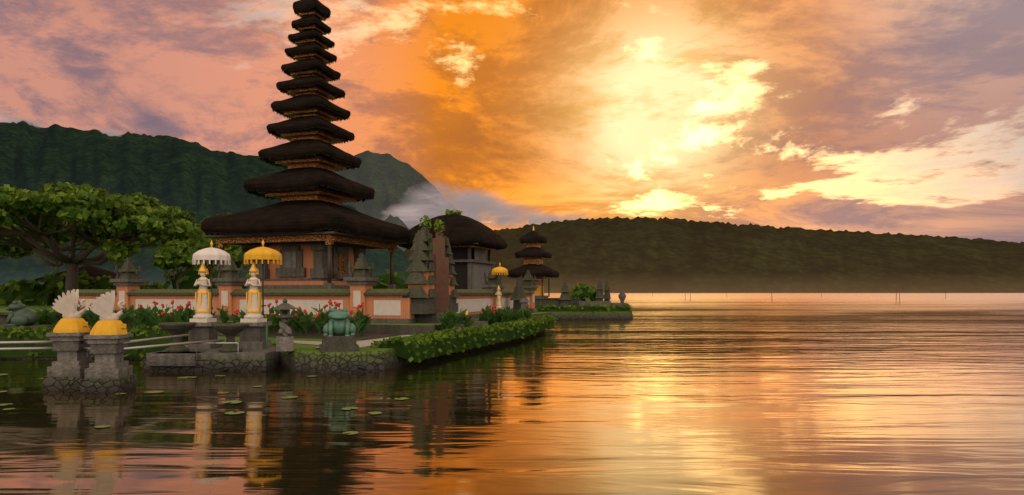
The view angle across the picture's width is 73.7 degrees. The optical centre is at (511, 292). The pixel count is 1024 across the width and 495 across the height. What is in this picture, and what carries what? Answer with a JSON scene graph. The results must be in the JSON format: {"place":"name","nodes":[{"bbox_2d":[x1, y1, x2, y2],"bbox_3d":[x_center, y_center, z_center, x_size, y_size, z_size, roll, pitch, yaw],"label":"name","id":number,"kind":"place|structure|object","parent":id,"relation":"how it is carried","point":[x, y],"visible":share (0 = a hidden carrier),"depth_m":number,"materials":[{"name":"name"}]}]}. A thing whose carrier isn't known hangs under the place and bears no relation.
{"place":"outdoors","nodes":[
{"label":"outdoors","id":0,"kind":"place"},
{"bbox_2d":[0,306,62,320],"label":"garden ground","id":1,"kind":"structure","parent":0,"point":[4,313],"depth_m":32.64,"materials":[{"name":"green plant"}]},
{"bbox_2d":[92,275,115,288],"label":"shrub","id":2,"kind":"object","parent":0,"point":[102,282],"visible":0.12,"depth_m":46.78,"materials":[{"name":"green plant"}]},
{"bbox_2d":[0,121,409,288],"bbox_3d":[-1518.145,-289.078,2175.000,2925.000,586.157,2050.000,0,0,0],"label":"mountain","id":3,"kind":"structure","parent":0,"point":[202,182],"depth_m":1689.16,"materials":[{"name":"green plant"}]},
{"bbox_2d":[5,118,583,228],"bbox_3d":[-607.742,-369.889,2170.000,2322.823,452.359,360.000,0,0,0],"label":"cloud","id":4,"kind":"structure","parent":0,"point":[486,209],"depth_m":2250.00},
{"bbox_2d":[335,150,433,250],"bbox_3d":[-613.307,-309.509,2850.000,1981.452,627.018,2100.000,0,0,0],"label":"mountain","id":5,"kind":"structure","parent":0,"point":[391,181],"depth_m":2631.52,"materials":[{"name":"green plant"}]},
{"bbox_2d":[0,293,1023,494],"bbox_3d":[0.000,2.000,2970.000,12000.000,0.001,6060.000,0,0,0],"label":"lake water","id":6,"kind":"structure","parent":0,"point":[789,394],"depth_m":11.15,"materials":[{"name":"orange liquid"}]},
{"bbox_2d":[43,289,135,392],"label":"statues on pedestals","id":7,"kind":"object","parent":6,"relation":"in","point":[108,370],"visible":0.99,"depth_m":13.85,"materials":[{"name":"stone"}]},
{"bbox_2d":[0,374,408,434],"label":"lily pads","id":8,"kind":"object","parent":6,"relation":"on","point":[345,408],"visible":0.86,"depth_m":12.29,"materials":[{"name":"green plant"}]},
{"bbox_2d":[0,335,518,373],"bbox_3d":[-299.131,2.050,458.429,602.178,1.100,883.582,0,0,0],"label":"grass lawn","id":9,"kind":"structure","parent":6,"relation":"in","point":[303,358],"depth_m":17.29,"materials":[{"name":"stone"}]},
{"bbox_2d":[0,300,55,328],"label":"garden frog statue","id":10,"kind":"object","parent":9,"relation":"on","point":[21,314],"visible":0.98,"depth_m":24.70,"materials":[{"name":"stone"}]},
{"bbox_2d":[0,324,187,357],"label":"shore hedge","id":11,"kind":"object","parent":9,"relation":"on","point":[29,333],"depth_m":20.44,"materials":[{"name":"green plant"}]},
{"bbox_2d":[143,240,281,370],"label":"statues with parasols","id":12,"kind":"object","parent":9,"relation":"on","point":[203,324],"visible":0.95,"depth_m":18.54,"materials":[{"name":"stone"}]},
{"bbox_2d":[0,305,267,359],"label":"steel railings","id":13,"kind":"object","parent":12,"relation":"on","point":[217,341],"visible":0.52,"depth_m":14.78,"materials":[{"name":"silver steel"}]},
{"bbox_2d":[0,312,551,334],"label":"raised yard","id":14,"kind":"structure","parent":9,"relation":"on","point":[395,329],"depth_m":24.17,"materials":[{"name":"stone"}]},
{"bbox_2d":[0,279,42,305],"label":"shrub","id":15,"kind":"object","parent":14,"relation":"on","point":[18,290],"visible":0.69,"depth_m":43.98,"materials":[{"name":"green plant"}]},
{"bbox_2d":[0,225,42,258],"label":"tree","id":16,"kind":"object","parent":14,"relation":"on","point":[12,252],"visible":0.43,"depth_m":45.86,"materials":[{"name":"green plant"}]},
{"bbox_2d":[0,281,55,305],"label":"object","id":17,"kind":"object","parent":14,"relation":"on","point":[43,297],"visible":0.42,"depth_m":44.30,"materials":[{"name":"green plant"}]},
{"bbox_2d":[3,222,106,272],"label":"tree","id":18,"kind":"object","parent":14,"relation":"on","point":[56,265],"visible":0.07,"depth_m":74.36,"materials":[{"name":"green plant"}]},
{"bbox_2d":[32,269,96,302],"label":"shrub","id":19,"kind":"object","parent":14,"relation":"on","point":[59,281],"visible":0.51,"depth_m":44.91,"materials":[{"name":"green plant"}]},
{"bbox_2d":[34,265,119,279],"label":"roof","id":20,"kind":"structure","parent":14,"relation":"on","point":[94,271],"depth_m":49.04,"materials":[{"name":"brown wood"}]},
{"bbox_2d":[0,181,203,294],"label":"tree","id":21,"kind":"object","parent":14,"relation":"on","point":[141,220],"visible":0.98,"depth_m":40.42,"materials":[{"name":"green plant"}]},
{"bbox_2d":[103,238,141,269],"bbox_3d":[-23.052,-0.988,40.011,2.311,4.284,2.288,0,0,0],"label":"tree","id":22,"kind":"object","parent":14,"relation":"on","point":[118,251],"visible":0.98,"depth_m":39.64,"materials":[{"name":"green plant"}]},
{"bbox_2d":[108,275,150,288],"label":"shrub","id":23,"kind":"object","parent":14,"relation":"on","point":[146,283],"visible":0.06,"depth_m":43.93,"materials":[{"name":"green plant"}]},
{"bbox_2d":[143,282,163,288],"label":"shrub","id":24,"kind":"object","parent":14,"relation":"on","point":[157,285],"visible":0.11,"depth_m":50.49,"materials":[{"name":"green plant"}]},
{"bbox_2d":[152,239,193,288],"bbox_3d":[-19.501,-0.995,40.272,3.090,4.296,3.532,0,0,-29],"label":"tree","id":25,"kind":"object","parent":14,"relation":"on","point":[174,254],"visible":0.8,"depth_m":39.39,"materials":[{"name":"green plant"}]},
{"bbox_2d":[162,266,217,288],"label":"shrub","id":26,"kind":"object","parent":14,"relation":"on","point":[187,280],"visible":0.31,"depth_m":45.02,"materials":[{"name":"green plant"}]},
{"bbox_2d":[174,212,252,252],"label":"tree","id":27,"kind":"object","parent":14,"relation":"on","point":[192,243],"visible":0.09,"depth_m":76.71,"materials":[{"name":"green plant"}]},
{"bbox_2d":[187,238,247,277],"bbox_3d":[-17.235,-1.083,39.814,3.368,4.475,3.379,0,0,-18],"label":"tree","id":28,"kind":"object","parent":14,"relation":"on","point":[234,251],"visible":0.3,"depth_m":39.41,"materials":[{"name":"green plant"}]},
{"bbox_2d":[243,273,251,288],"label":"shrub","id":29,"kind":"object","parent":14,"relation":"on","point":[248,275],"depth_m":46.34,"materials":[{"name":"green plant"}]},
{"bbox_2d":[66,254,538,323],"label":"yard walls and pillars","id":30,"kind":"structure","parent":14,"relation":"on","point":[387,306],"depth_m":27.25,"materials":[{"name":"orange brick"}]},
{"bbox_2d":[373,269,407,288],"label":"shrub","id":31,"kind":"object","parent":14,"relation":"on","point":[383,282],"visible":0.34,"depth_m":47.70,"materials":[{"name":"green plant"}]},
{"bbox_2d":[397,209,507,288],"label":"temple pavilion","id":32,"kind":"structure","parent":14,"relation":"on","point":[472,241],"depth_m":34.39,"materials":[{"name":"brown stone"}]},
{"bbox_2d":[31,299,531,338],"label":"flowering plants","id":33,"kind":"object","parent":9,"relation":"on","point":[299,320],"visible":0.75,"depth_m":24.49,"materials":[{"name":"green plant"}]},
{"bbox_2d":[273,298,296,350],"bbox_3d":[-5.820,0.825,17.500,0.585,1.350,0.597,0,0,0],"label":"stone lantern","id":34,"kind":"object","parent":9,"relation":"on","point":[285,342],"visible":1,"depth_m":17.37,"materials":[{"name":"grey stone"}]},
{"bbox_2d":[200,0,409,288],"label":"meru tiers","id":35,"kind":"object","parent":9,"relation":"on","point":[312,230],"visible":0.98,"depth_m":30.90,"materials":[{"name":"brown wood"}]},
{"bbox_2d":[319,308,358,351],"bbox_3d":[-4.451,0.951,17.554,0.950,1.097,0.958,0,0,-17],"label":"green frog statue","id":36,"kind":"object","parent":9,"relation":"on","point":[338,326],"visible":1,"depth_m":17.32,"materials":[{"name":"stone"}]},
{"bbox_2d":[294,335,412,348],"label":"concrete path","id":37,"kind":"structure","parent":9,"relation":"on","point":[365,343],"depth_m":20.15,"materials":[{"name":"grey concrete"}]},
{"bbox_2d":[402,215,487,328],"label":"split gate","id":38,"kind":"structure","parent":9,"relation":"on","point":[430,281],"depth_m":25.51,"materials":[{"name":"stone"}]},
{"bbox_2d":[370,315,557,362],"bbox_3d":[-0.425,1.521,27.312,1.925,0.758,19.547,0,0,16],"label":"hedge","id":39,"kind":"object","parent":9,"relation":"on","point":[415,347],"visible":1,"depth_m":21.69,"materials":[{"name":"green plant"}]},
{"bbox_2d":[492,263,528,318],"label":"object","id":40,"kind":"object","parent":9,"relation":"on","point":[519,299],"visible":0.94,"depth_m":33.23,"materials":[{"name":"grey stone"}]},
{"bbox_2d":[552,311,632,319],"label":"islet ground","id":41,"kind":"structure","parent":6,"relation":"in","point":[621,315],"depth_m":49.53,"materials":[{"name":"stone"}]},
{"bbox_2d":[500,226,627,306],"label":"meru tiers and yard","id":42,"kind":"object","parent":41,"relation":"on","point":[533,254],"visible":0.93,"depth_m":52.65,"materials":[{"name":"stone"}]},
{"bbox_2d":[569,283,596,300],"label":"islet bush","id":43,"kind":"object","parent":41,"relation":"on","point":[583,292],"visible":0.69,"depth_m":52.33,"materials":[{"name":"green plant"}]},
{"bbox_2d":[535,304,631,314],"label":"hedge","id":44,"kind":"object","parent":41,"relation":"on","point":[593,308],"visible":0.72,"depth_m":49.70,"materials":[{"name":"green plant"}]},
{"bbox_2d":[652,290,945,302],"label":"poles","id":45,"kind":"object","parent":6,"relation":"in","point":[821,295],"visible":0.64,"depth_m":149.99,"materials":[{"name":"brown wood"}]},
{"bbox_2d":[0,0,1023,242],"label":"sky","id":46,"kind":"structure","parent":0,"point":[906,117],"materials":[{"name":"orange"}]},
{"bbox_2d":[404,216,1023,292],"bbox_3d":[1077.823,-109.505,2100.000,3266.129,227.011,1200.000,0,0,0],"label":"mountain","id":47,"kind":"structure","parent":0,"point":[637,254],"depth_m":1682.09,"materials":[{"name":"green plant"}]}
]}

